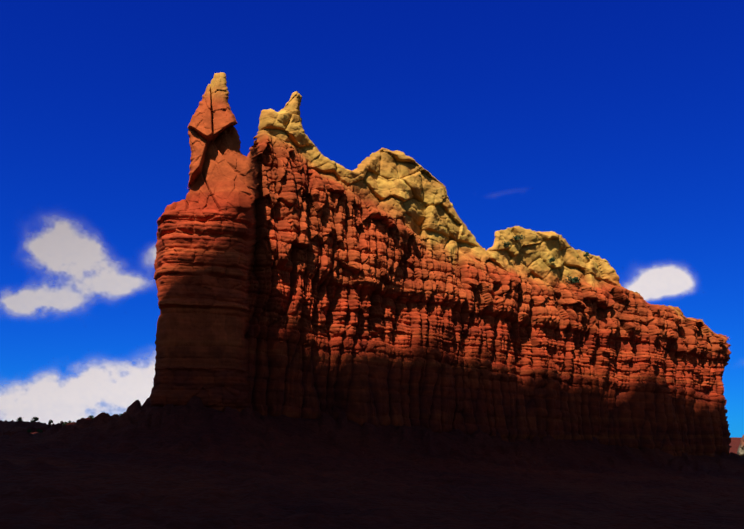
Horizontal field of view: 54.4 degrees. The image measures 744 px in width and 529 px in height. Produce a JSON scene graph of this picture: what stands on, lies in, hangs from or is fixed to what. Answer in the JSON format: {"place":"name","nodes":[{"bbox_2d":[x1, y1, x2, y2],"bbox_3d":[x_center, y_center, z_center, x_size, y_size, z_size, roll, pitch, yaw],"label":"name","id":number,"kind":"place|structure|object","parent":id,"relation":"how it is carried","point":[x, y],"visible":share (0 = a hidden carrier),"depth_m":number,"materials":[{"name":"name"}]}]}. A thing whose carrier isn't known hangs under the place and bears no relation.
{"place":"outdoors","nodes":[
{"label":"outdoors","id":0,"kind":"place"},
{"bbox_2d":[0,343,155,423],"bbox_3d":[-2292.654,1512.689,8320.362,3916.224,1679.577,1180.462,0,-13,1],"label":"cloud","id":1,"kind":"structure","parent":0,"point":[111,387],"depth_m":8234.60,"materials":[{"name":"white"}]},
{"bbox_2d":[0,206,156,326],"bbox_3d":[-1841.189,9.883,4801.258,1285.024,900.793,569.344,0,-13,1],"label":"cloud","id":2,"kind":"structure","parent":0,"point":[85,265],"depth_m":4793.83,"materials":[{"name":"white"}]},
{"bbox_2d":[0,396,743,528],"bbox_3d":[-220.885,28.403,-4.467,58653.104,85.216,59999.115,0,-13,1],"label":"terrain","id":3,"kind":"structure","parent":0,"point":[194,463],"depth_m":81.21,"materials":[{"name":"soil"}]},
{"bbox_2d":[150,72,730,456],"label":"cliff rock","id":4,"kind":"object","parent":3,"relation":"on","point":[297,274],"visible":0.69,"depth_m":164.32,"materials":[{"name":"red stone"}]},
{"bbox_2d":[502,241,510,246],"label":"shrub","id":5,"kind":"object","parent":4,"relation":"on","point":[506,244],"visible":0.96,"depth_m":188.15,"materials":[{"name":"green plant"}]},
{"bbox_2d":[513,235,524,240],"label":"shrub","id":6,"kind":"object","parent":4,"relation":"on","point":[517,237],"visible":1,"depth_m":191.10,"materials":[{"name":"green plant"}]},
{"bbox_2d":[565,276,579,283],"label":"shrub","id":7,"kind":"object","parent":4,"relation":"on","point":[574,280],"visible":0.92,"depth_m":199.56,"materials":[{"name":"green plant"}]},
{"bbox_2d":[737,435,743,456],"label":"rock","id":8,"kind":"object","parent":3,"relation":"on","point":[740,452],"visible":0.15,"depth_m":650.31,"materials":[{"name":"beige stone"}]},
{"bbox_2d":[0,0,743,437],"label":"sky","id":9,"kind":"structure","parent":0,"point":[615,127],"materials":[{"name":"blue"}]},
{"bbox_2d":[621,260,700,303],"bbox_3d":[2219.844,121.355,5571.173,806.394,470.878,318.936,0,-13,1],"label":"cloud","id":10,"kind":"structure","parent":0,"point":[654,283],"depth_m":5564.12,"materials":[{"name":"white"}]}
]}

